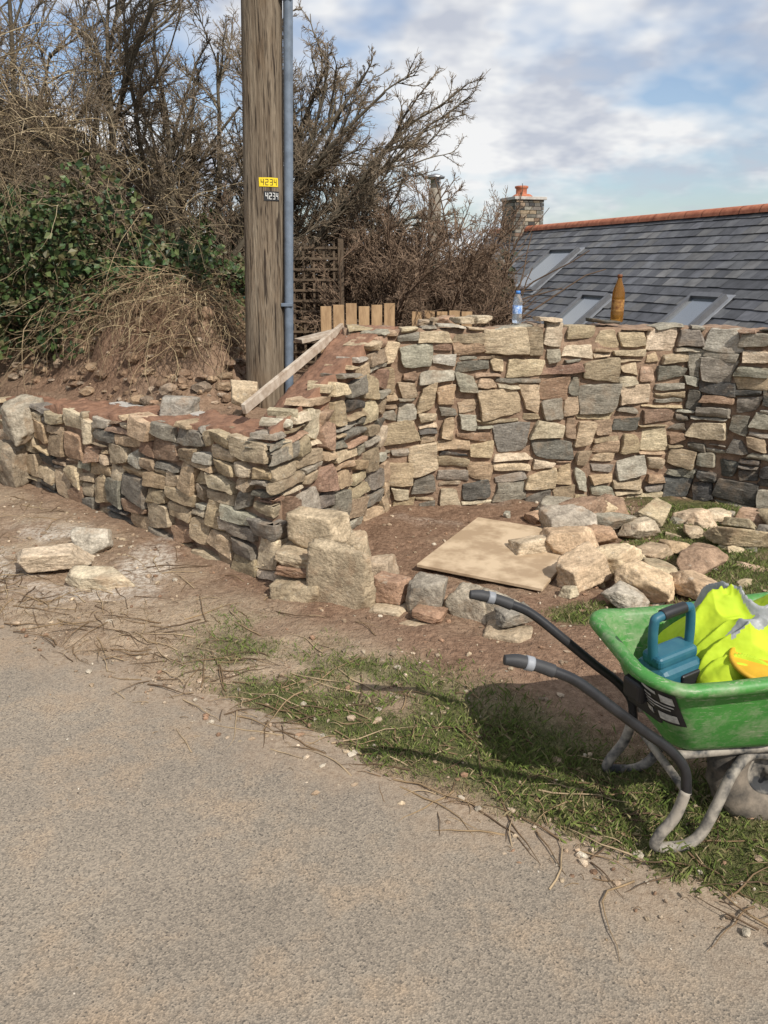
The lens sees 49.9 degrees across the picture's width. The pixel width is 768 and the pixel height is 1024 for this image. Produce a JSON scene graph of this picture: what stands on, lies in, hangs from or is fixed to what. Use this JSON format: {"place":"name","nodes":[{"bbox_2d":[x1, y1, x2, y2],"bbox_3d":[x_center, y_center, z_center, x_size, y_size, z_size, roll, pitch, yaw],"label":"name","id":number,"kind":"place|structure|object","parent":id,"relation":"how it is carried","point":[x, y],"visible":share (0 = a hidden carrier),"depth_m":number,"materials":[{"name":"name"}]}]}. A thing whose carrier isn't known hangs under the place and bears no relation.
{"place":"outdoors","nodes":[
{"label":"outdoors","id":0,"kind":"place"},
{"bbox_2d":[0,620,767,1023],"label":"road","id":1,"kind":"structure","parent":0,"point":[240,882],"depth_m":2.18,"materials":[{"name":"asphalt"}]},
{"bbox_2d":[0,273,767,907],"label":"ground","id":2,"kind":"structure","parent":0,"point":[462,637],"depth_m":3.67,"materials":[{"name":"soil"}]},
{"bbox_2d":[0,439,32,487],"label":"end boulder","id":3,"kind":"object","parent":2,"relation":"on","point":[13,471],"visible":0.68,"depth_m":5.97,"materials":[{"name":"stone"}]},
{"bbox_2d":[1,394,43,446],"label":"end boulder","id":4,"kind":"object","parent":3,"relation":"on","point":[17,423],"visible":0.85,"depth_m":5.82,"materials":[{"name":"stone"}]},
{"bbox_2d":[15,543,95,572],"bbox_3d":[-1.769,0.251,4.471,0.432,0.153,0.266,-6,18,-19],"label":"loose stone","id":5,"kind":"object","parent":2,"relation":"on","point":[50,558],"visible":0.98,"depth_m":4.37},
{"bbox_2d":[1,95,171,289],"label":"hedge foliage","id":6,"kind":"object","parent":2,"relation":"on","point":[86,165],"visible":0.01,"depth_m":8.49,"materials":[{"name":"green plant"}]},
{"bbox_2d":[70,527,113,554],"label":"loose stone","id":7,"kind":"object","parent":2,"relation":"on","point":[93,541],"visible":0.91,"depth_m":4.67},
{"bbox_2d":[65,565,134,589],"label":"loose stone","id":8,"kind":"object","parent":2,"relation":"on","point":[85,577],"visible":0.98,"depth_m":4.18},
{"bbox_2d":[0,0,209,289],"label":"bare hedge tree","id":9,"kind":"object","parent":2,"relation":"on","point":[125,82],"visible":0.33,"depth_m":7.10,"materials":[{"name":"brown plant"}]},
{"bbox_2d":[0,150,244,361],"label":"ivy","id":10,"kind":"object","parent":2,"relation":"on","point":[32,213],"visible":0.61,"depth_m":6.36,"materials":[{"name":"green plant"}]},
{"bbox_2d":[109,401,140,406],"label":"backing block","id":11,"kind":"structure","parent":2,"relation":"on","point":[124,404],"depth_m":5.55,"materials":[{"name":"concrete"}]},
{"bbox_2d":[8,291,246,416],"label":"bank stones","id":12,"kind":"object","parent":2,"relation":"on","point":[167,387],"visible":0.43,"depth_m":5.78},
{"bbox_2d":[0,395,271,554],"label":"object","id":13,"kind":"object","parent":2,"relation":"on","point":[216,419],"visible":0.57,"depth_m":4.83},
{"bbox_2d":[159,395,199,415],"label":"loose stone","id":14,"kind":"object","parent":13,"relation":"on","point":[171,405],"visible":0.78,"depth_m":4.94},
{"bbox_2d":[0,0,306,398],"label":"bramble hedge","id":15,"kind":"object","parent":2,"relation":"on","point":[169,288],"visible":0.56,"depth_m":6.46,"materials":[{"name":"brown plant"}]},
{"bbox_2d":[0,329,390,580],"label":"front and return stonework","id":16,"kind":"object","parent":2,"relation":"on","point":[151,487],"visible":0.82,"depth_m":4.71,"materials":[{"name":"stone"}]},
{"bbox_2d":[0,0,488,297],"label":"bare hawthorn tree","id":17,"kind":"object","parent":2,"relation":"on","point":[309,178],"visible":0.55,"depth_m":7.24,"materials":[{"name":"brown plant"}]},
{"bbox_2d":[230,379,260,409],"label":"loose stone","id":18,"kind":"object","parent":2,"relation":"on","point":[242,391],"visible":0.7,"depth_m":4.85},
{"bbox_2d":[241,0,292,408],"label":"telegraph pole","id":19,"kind":"object","parent":2,"relation":"on","point":[267,62],"visible":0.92,"depth_m":5.10,"materials":[{"name":"brown wood"}]},
{"bbox_2d":[269,575,318,602],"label":"footing stone","id":20,"kind":"object","parent":2,"relation":"on","point":[283,588],"visible":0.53,"depth_m":4.00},
{"bbox_2d":[274,565,305,577],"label":"footing stone","id":21,"kind":"object","parent":20,"relation":"on","point":[286,571],"visible":0.38,"depth_m":4.02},
{"bbox_2d":[274,540,307,568],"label":"footing stone","id":22,"kind":"object","parent":21,"relation":"on","point":[288,553],"visible":0.64,"depth_m":4.04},
{"bbox_2d":[285,506,352,547],"bbox_3d":[-0.322,0.083,4.120,0.298,0.193,0.162,7,18,21],"label":"footing stone","id":23,"kind":"object","parent":22,"relation":"on","point":[305,526],"visible":0.79,"depth_m":4.07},
{"bbox_2d":[293,238,344,366],"bbox_3d":[-0.710,-1.801,7.394,0.710,1.250,0.050,0,17,0],"label":"garden trellis","id":24,"kind":"object","parent":2,"relation":"on","point":[313,258],"visible":0.33,"depth_m":7.31,"materials":[{"name":"brown wood"}]},
{"bbox_2d":[295,324,355,343],"bbox_3d":[-0.420,-1.346,6.226,0.496,0.118,0.140,-9,19,-27],"label":"loose plank","id":25,"kind":"object","parent":2,"relation":"on","point":[310,338],"visible":0.59,"depth_m":6.13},
{"bbox_2d":[264,325,398,521],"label":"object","id":26,"kind":"object","parent":2,"relation":"on","point":[333,349],"visible":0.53,"depth_m":4.77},
{"bbox_2d":[241,323,343,413],"bbox_3d":[-0.504,-0.862,4.817,0.024,0.398,1.184,7,18,23],"label":"formwork board","id":27,"kind":"object","parent":26,"relation":"attached to","point":[249,404],"visible":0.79,"depth_m":4.71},
{"bbox_2d":[306,537,375,608],"bbox_3d":[-0.204,0.326,3.924,0.346,0.381,0.086,8,19,26],"label":"footing stone","id":28,"kind":"object","parent":2,"relation":"on","point":[338,573],"visible":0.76,"depth_m":3.88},
{"bbox_2d":[346,530,371,556],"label":"footing stone","id":29,"kind":"object","parent":2,"relation":"on","point":[358,540],"visible":0.19,"depth_m":4.20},
{"bbox_2d":[210,246,517,346],"bbox_3d":[-0.555,-2.403,9.819,4.214,1.687,1.141,0,17,0],"label":"hedge foliage","id":30,"kind":"object","parent":2,"relation":"on","point":[512,269],"visible":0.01,"depth_m":9.55,"materials":[{"name":"brown plant"}]},
{"bbox_2d":[0,492,767,963],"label":"gravel","id":31,"kind":"structure","parent":2,"relation":"on","point":[582,856],"depth_m":3.15,"materials":[{"name":"gravel"}]},
{"bbox_2d":[0,489,767,960],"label":"dry twigs","id":32,"kind":"object","parent":2,"relation":"on","point":[242,709],"visible":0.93,"depth_m":2.95,"materials":[{"name":"brown plant"}]},
{"bbox_2d":[369,602,406,616],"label":"footing stone","id":33,"kind":"object","parent":2,"relation":"on","point":[389,609],"visible":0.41,"depth_m":3.84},
{"bbox_2d":[374,571,410,604],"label":"footing stone","id":34,"kind":"object","parent":33,"relation":"on","point":[391,588],"visible":0.88,"depth_m":3.88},
{"bbox_2d":[369,553,399,574],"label":"footing stone","id":35,"kind":"object","parent":34,"relation":"on","point":[385,562],"visible":0.32,"depth_m":4.08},
{"bbox_2d":[320,303,471,352],"bbox_3d":[0.147,-1.455,6.984,1.407,0.614,0.203,-3,17,-11],"label":"timber fence","id":36,"kind":"object","parent":2,"relation":"on","point":[376,314],"visible":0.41,"depth_m":6.82,"materials":[{"name":"brown wood"}]},
{"bbox_2d":[206,151,605,354],"bbox_3d":[0.043,-2.373,8.138,3.649,2.356,3.826,-7,18,-23],"label":"twiggy shrub","id":37,"kind":"object","parent":2,"relation":"on","point":[371,279],"visible":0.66,"depth_m":7.56,"materials":[{"name":"brown plant"}]},
{"bbox_2d":[399,619,429,625],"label":"footing stone","id":38,"kind":"object","parent":2,"relation":"on","point":[414,622],"visible":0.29,"depth_m":3.73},
{"bbox_2d":[411,604,447,623],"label":"footing stone","id":39,"kind":"object","parent":38,"relation":"on","point":[430,614],"visible":1,"depth_m":3.72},
{"bbox_2d":[405,572,447,612],"bbox_3d":[0.202,0.387,3.851,0.184,0.185,0.162,5,17,15],"label":"footing stone","id":40,"kind":"object","parent":2,"relation":"on","point":[427,589],"visible":0.78,"depth_m":3.78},
{"bbox_2d":[428,173,444,259],"bbox_3d":[1.120,-4.526,18.896,0.440,6.010,0.440,0,17,0],"label":"metal flue chimney","id":41,"kind":"object","parent":2,"relation":"on","point":[434,186],"visible":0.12,"depth_m":18.04,"materials":[{"name":"metal"}]},
{"bbox_2d":[444,582,486,623],"bbox_3d":[0.402,0.446,3.790,0.233,0.207,0.124,12,20,34],"label":"footing stone","id":42,"kind":"object","parent":2,"relation":"on","point":[458,602],"visible":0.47,"depth_m":3.75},
{"bbox_2d":[398,213,535,325],"bbox_3d":[0.763,-2.311,8.920,1.598,1.724,2.701,0,17,0],"label":"twiggy shrub","id":43,"kind":"object","parent":2,"relation":"on","point":[498,303],"visible":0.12,"depth_m":8.40,"materials":[{"name":"brown plant"}]},
{"bbox_2d":[417,517,560,591],"bbox_3d":[0.675,0.211,4.553,0.680,0.048,0.880,9,19,26],"label":"plywood board","id":44,"kind":"object","parent":2,"relation":"on","point":[477,548],"visible":0.73,"depth_m":4.41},
{"bbox_2d":[507,535,551,555],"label":"loose stone","id":45,"kind":"object","parent":44,"relation":"on","point":[532,544],"visible":0.81,"depth_m":4.48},
{"bbox_2d":[483,588,518,620],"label":"footing stone","id":46,"kind":"object","parent":2,"relation":"on","point":[490,613],"visible":0.16,"depth_m":3.69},
{"bbox_2d":[482,619,532,642],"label":"footing stone","id":47,"kind":"object","parent":2,"relation":"on","point":[520,633],"visible":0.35,"depth_m":3.57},
{"bbox_2d":[494,601,532,627],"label":"footing stone","id":48,"kind":"object","parent":47,"relation":"on","point":[505,618],"visible":0.66,"depth_m":3.57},
{"bbox_2d":[343,323,691,505],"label":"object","id":49,"kind":"object","parent":2,"relation":"on","point":[396,365],"visible":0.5,"depth_m":5.46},
{"bbox_2d":[417,319,435,325],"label":"loose stone","id":50,"kind":"object","parent":49,"relation":"on","point":[421,322],"visible":0.72,"depth_m":5.29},
{"bbox_2d":[435,315,454,323],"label":"loose stone","id":51,"kind":"object","parent":49,"relation":"on","point":[443,319],"visible":0.59,"depth_m":5.44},
{"bbox_2d":[449,316,473,323],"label":"loose stone","id":52,"kind":"object","parent":49,"relation":"on","point":[463,320],"visible":1,"depth_m":5.33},
{"bbox_2d":[466,315,491,323],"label":"loose stone","id":53,"kind":"object","parent":49,"relation":"on","point":[482,319],"visible":0.79,"depth_m":5.38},
{"bbox_2d":[524,510,540,523],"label":"rubble stone","id":54,"kind":"object","parent":2,"relation":"on","point":[532,517],"visible":0.56,"depth_m":5.18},
{"bbox_2d":[535,495,571,509],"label":"rubble stone","id":55,"kind":"object","parent":2,"relation":"on","point":[549,500],"visible":0.2,"depth_m":5.31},
{"bbox_2d":[346,316,767,508],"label":"back stonework","id":56,"kind":"object","parent":2,"relation":"on","point":[714,361],"visible":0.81,"depth_m":5.43,"materials":[{"name":"stone"}]},
{"bbox_2d":[512,291,521,322],"bbox_3d":[0.860,-1.321,5.315,0.062,0.202,0.062,0,17,0],"label":"water bottle","id":57,"kind":"object","parent":56,"relation":"on","point":[517,310],"visible":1,"depth_m":5.29,"materials":[{"name":"clear plastic"}]},
{"bbox_2d":[610,274,624,321],"bbox_3d":[1.530,-1.395,5.386,0.084,0.302,0.084,0,17,0],"label":"amber drink bottle","id":58,"kind":"object","parent":56,"relation":"on","point":[617,304],"visible":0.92,"depth_m":5.36,"materials":[{"name":"glass"}]},
{"bbox_2d":[538,504,596,527],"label":"rubble stone","id":59,"kind":"object","parent":2,"relation":"on","point":[555,515],"visible":0.58,"depth_m":4.83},
{"bbox_2d":[558,585,578,598],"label":"rubble stone","id":60,"kind":"object","parent":2,"relation":"on","point":[568,591],"visible":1,"depth_m":3.98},
{"bbox_2d":[539,526,598,554],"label":"rubble stone","id":61,"kind":"object","parent":2,"relation":"on","point":[561,540],"visible":0.62,"depth_m":4.46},
{"bbox_2d":[558,495,607,512],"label":"rubble stone","id":62,"kind":"object","parent":2,"relation":"on","point":[595,504],"visible":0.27,"depth_m":5.04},
{"bbox_2d":[556,541,611,591],"bbox_3d":[1.003,0.279,4.151,0.292,0.206,0.195,-10,19,-29],"label":"rubble stone","id":63,"kind":"object","parent":2,"relation":"on","point":[584,566],"visible":0.97,"depth_m":4.09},
{"bbox_2d":[587,524,617,545],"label":"rubble stone","id":64,"kind":"object","parent":2,"relation":"on","point":[604,534],"visible":0.65,"depth_m":4.62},
{"bbox_2d":[604,500,617,512],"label":"rubble stone","id":65,"kind":"object","parent":2,"relation":"on","point":[610,507],"visible":0.1,"depth_m":5.10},
{"bbox_2d":[601,493,629,514],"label":"rubble stone","id":66,"kind":"object","parent":2,"relation":"on","point":[618,502],"visible":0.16,"depth_m":5.18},
{"bbox_2d":[595,512,636,529],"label":"rubble stone","id":67,"kind":"object","parent":2,"relation":"on","point":[615,520],"visible":0.53,"depth_m":4.85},
{"bbox_2d":[469,581,767,852],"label":"wheelbarrow","id":68,"kind":"object","parent":2,"relation":"on","point":[693,684],"visible":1,"depth_m":2.30,"materials":[{"name":"green plastic"}]},
{"bbox_2d":[596,543,642,580],"bbox_3d":[1.171,0.251,4.278,0.278,0.192,0.185,13,21,36],"label":"rubble stone","id":69,"kind":"object","parent":2,"relation":"on","point":[617,555],"visible":0.43,"depth_m":4.20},
{"bbox_2d":[601,580,649,607],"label":"rubble stone","id":70,"kind":"object","parent":2,"relation":"on","point":[620,594],"visible":0.94,"depth_m":3.84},
{"bbox_2d":[617,517,660,538],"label":"rubble stone","id":71,"kind":"object","parent":2,"relation":"on","point":[641,527],"visible":0.98,"depth_m":4.82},
{"bbox_2d":[614,559,675,602],"bbox_3d":[1.275,0.343,4.017,0.285,0.178,0.234,11,20,32],"label":"rubble stone","id":72,"kind":"object","parent":2,"relation":"on","point":[655,585],"visible":0.89,"depth_m":3.95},
{"bbox_2d":[634,497,671,527],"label":"rubble stone","id":73,"kind":"object","parent":2,"relation":"on","point":[657,509],"visible":0.71,"depth_m":5.06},
{"bbox_2d":[636,541,672,558],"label":"rubble stone","id":74,"kind":"object","parent":2,"relation":"on","point":[650,549],"visible":0.68,"depth_m":4.53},
{"bbox_2d":[641,557,677,573],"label":"rubble stone","id":75,"kind":"object","parent":2,"relation":"on","point":[666,567],"visible":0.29,"depth_m":4.16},
{"bbox_2d":[658,539,689,553],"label":"rubble stone","id":76,"kind":"object","parent":2,"relation":"on","point":[676,547],"visible":0.69,"depth_m":4.61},
{"bbox_2d":[669,517,685,524],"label":"rubble stone","id":77,"kind":"object","parent":2,"relation":"on","point":[678,520],"visible":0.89,"depth_m":5.11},
{"bbox_2d":[670,570,716,599],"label":"rubble stone","id":78,"kind":"object","parent":2,"relation":"on","point":[690,583],"visible":0.6,"depth_m":3.95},
{"bbox_2d":[683,524,703,538],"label":"rubble stone","id":79,"kind":"object","parent":2,"relation":"on","point":[693,531],"visible":0.99,"depth_m":4.88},
{"bbox_2d":[671,508,716,528],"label":"rubble stone","id":80,"kind":"object","parent":2,"relation":"on","point":[698,514],"visible":0.84,"depth_m":5.09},
{"bbox_2d":[685,517,708,524],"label":"rubble stone","id":81,"kind":"object","parent":2,"relation":"on","point":[691,521],"visible":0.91,"depth_m":5.07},
{"bbox_2d":[676,542,728,574],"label":"rubble stone","id":82,"kind":"object","parent":2,"relation":"on","point":[702,558],"visible":0.96,"depth_m":4.32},
{"bbox_2d":[708,508,733,523],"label":"rubble stone","id":83,"kind":"object","parent":2,"relation":"on","point":[718,514],"visible":0.55,"depth_m":5.12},
{"bbox_2d":[679,324,767,506],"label":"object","id":84,"kind":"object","parent":2,"relation":"on","point":[731,436],"visible":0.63,"depth_m":5.45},
{"bbox_2d":[703,526,767,547],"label":"rubble stone","id":85,"kind":"object","parent":2,"relation":"on","point":[730,536],"visible":0.99,"depth_m":4.64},
{"bbox_2d":[721,517,756,529],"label":"rubble stone","id":86,"kind":"object","parent":85,"relation":"on","point":[743,523],"visible":0.69,"depth_m":4.91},
{"bbox_2d":[727,545,743,554],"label":"rubble stone","id":87,"kind":"object","parent":2,"relation":"on","point":[733,548],"visible":0.76,"depth_m":4.58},
{"bbox_2d":[735,578,751,587],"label":"rubble stone","id":88,"kind":"object","parent":2,"relation":"on","point":[740,582],"visible":0.77,"depth_m":4.14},
{"bbox_2d":[734,507,766,526],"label":"rubble stone","id":89,"kind":"object","parent":2,"relation":"on","point":[751,513],"visible":0.56,"depth_m":5.06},
{"bbox_2d":[735,561,767,571],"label":"rubble stone","id":90,"kind":"object","parent":2,"relation":"on","point":[754,567],"visible":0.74,"depth_m":4.34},
{"bbox_2d":[756,508,767,523],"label":"rubble stone","id":91,"kind":"object","parent":2,"relation":"on","point":[763,514],"visible":0.91,"depth_m":5.01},
{"bbox_2d":[756,524,767,531],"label":"rubble stone","id":92,"kind":"object","parent":2,"relation":"on","point":[762,527],"visible":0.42,"depth_m":4.77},
{"bbox_2d":[0,0,767,273],"label":"sky","id":93,"kind":"structure","parent":0,"point":[603,109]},
{"bbox_2d":[162,500,767,911],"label":"grass","id":94,"kind":"structure","parent":0,"point":[566,757],"depth_m":2.80,"materials":[{"name":"green plant"}]},
{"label":"house walls","id":95,"kind":"object","parent":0,"visible":0},
{"bbox_2d":[476,213,767,326],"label":"roof deck","id":96,"kind":"structure","parent":95,"relation":"on","point":[711,319],"depth_m":13.31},
{"bbox_2d":[504,202,540,240],"bbox_3d":[3.340,-6.884,19.987,0.828,1.160,0.828,0,17,0],"label":"chimney","id":97,"kind":"object","parent":96,"relation":"on","point":[524,221],"visible":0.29,"depth_m":19.61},
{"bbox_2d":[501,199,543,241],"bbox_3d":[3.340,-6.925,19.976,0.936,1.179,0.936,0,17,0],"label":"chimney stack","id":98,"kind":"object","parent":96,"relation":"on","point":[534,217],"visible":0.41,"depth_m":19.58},
{"bbox_2d":[515,185,527,193],"bbox_3d":[3.290,-7.665,19.753,0.340,0.270,0.340,0,17,0],"label":"chimney pot","id":99,"kind":"object","parent":98,"relation":"on","point":[519,189],"visible":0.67,"depth_m":19.64,"materials":[{"name":"ceramic"}]},
{"bbox_2d":[500,196,546,201],"bbox_3d":[3.340,-7.506,19.800,1.048,0.070,1.048,0,17,0],"label":"chimney cap","id":100,"kind":"object","parent":98,"relation":"on","point":[525,198],"visible":0.73,"depth_m":19.43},
{"bbox_2d":[521,247,584,294],"bbox_3d":[3.248,-4.904,16.775,1.116,0.896,1.240,-5,17,-17],"label":"flashing","id":101,"kind":"object","parent":96,"relation":"on","point":[558,270],"visible":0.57,"depth_m":16.23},
{"bbox_2d":[516,248,550,281],"bbox_3d":[3.072,-5.069,17.237,1.027,0.871,0.383,0,17,0],"label":"skylight frame","id":102,"kind":"object","parent":101,"relation":"on","point":[535,263],"visible":0.29,"depth_m":17.20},
{"bbox_2d":[515,251,570,286],"bbox_3d":[3.225,-4.930,16.760,1.150,0.722,1.204,0,17,0],"label":"skylight glass","id":103,"kind":"object","parent":101,"relation":"on","point":[546,264],"visible":0.79,"depth_m":16.79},
{"bbox_2d":[530,247,579,291],"bbox_3d":[3.384,-4.784,16.287,1.027,0.871,0.383,0,17,0],"label":"skylight frame","id":104,"kind":"object","parent":101,"relation":"on","point":[562,262],"visible":0.86,"depth_m":16.25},
{"bbox_2d":[550,246,576,251],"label":"skylight frame","id":105,"kind":"object","parent":101,"relation":"on","point":[564,248],"visible":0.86,"depth_m":16.73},
{"bbox_2d":[582,294,611,323],"bbox_3d":[3.298,-3.349,14.030,0.882,0.709,0.960,-5,17,-17],"label":"flashing","id":106,"kind":"object","parent":96,"relation":"on","point":[600,308],"visible":0.14,"depth_m":13.62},
{"bbox_2d":[556,292,583,317],"bbox_3d":[3.165,-3.476,14.363,0.803,0.684,0.313,0,17,0],"label":"skylight frame","id":107,"kind":"object","parent":106,"relation":"on","point":[569,306],"visible":0.36,"depth_m":14.33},
{"bbox_2d":[560,297,601,324],"bbox_3d":[3.276,-3.376,14.014,0.843,0.534,0.867,0,17,0],"label":"skylight glass","id":108,"kind":"object","parent":106,"relation":"on","point":[578,310],"visible":0.64,"depth_m":14.04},
{"bbox_2d":[574,293,611,323],"bbox_3d":[3.393,-3.268,13.669,0.803,0.684,0.313,0,17,0],"label":"skylight frame","id":109,"kind":"object","parent":106,"relation":"on","point":[596,306],"visible":0.57,"depth_m":13.64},
{"bbox_2d":[582,291,607,297],"bbox_3d":[3.611,-3.675,14.034,0.338,0.142,0.695,0,17,0],"label":"skylight frame","id":110,"kind":"object","parent":106,"relation":"on","point":[594,294],"visible":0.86,"depth_m":14.00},
{"bbox_2d":[480,210,767,327],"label":"slates","id":111,"kind":"object","parent":96,"relation":"on","point":[691,266],"visible":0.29,"depth_m":13.30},
{"bbox_2d":[488,203,767,232],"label":"ridge tiles","id":112,"kind":"object","parent":111,"relation":"on","point":[756,208],"visible":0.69,"depth_m":14.77,"materials":[{"name":"tile"}]},
{"bbox_2d":[699,294,735,325],"bbox_3d":[4.250,-2.709,11.524,0.804,0.647,0.860,-5,17,-17],"label":"flashing","id":113,"kind":"object","parent":96,"relation":"on","point":[719,308],"visible":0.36,"depth_m":11.16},
{"bbox_2d":[659,292,693,321],"bbox_3d":[4.131,-2.822,11.812,0.729,0.622,0.289,0,17,0],"label":"skylight frame","id":114,"kind":"object","parent":113,"relation":"on","point":[682,303],"visible":0.36,"depth_m":11.78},
{"bbox_2d":[666,298,714,324],"bbox_3d":[4.227,-2.735,11.509,0.738,0.472,0.748,0,17,0],"label":"skylight glass","id":115,"kind":"object","parent":113,"relation":"on","point":[690,310],"visible":0.64,"depth_m":11.54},
{"bbox_2d":[690,291,722,299],"bbox_3d":[4.525,-3.001,11.527,0.308,0.142,0.600,0,17,0],"label":"skylight frame","id":116,"kind":"object","parent":113,"relation":"on","point":[706,295],"visible":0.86,"depth_m":11.49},
{"bbox_2d":[688,294,727,325],"bbox_3d":[4.329,-2.641,11.210,0.729,0.622,0.289,0,17,0],"label":"skylight frame","id":117,"kind":"object","parent":113,"relation":"on","point":[710,309],"visible":0.64,"depth_m":11.18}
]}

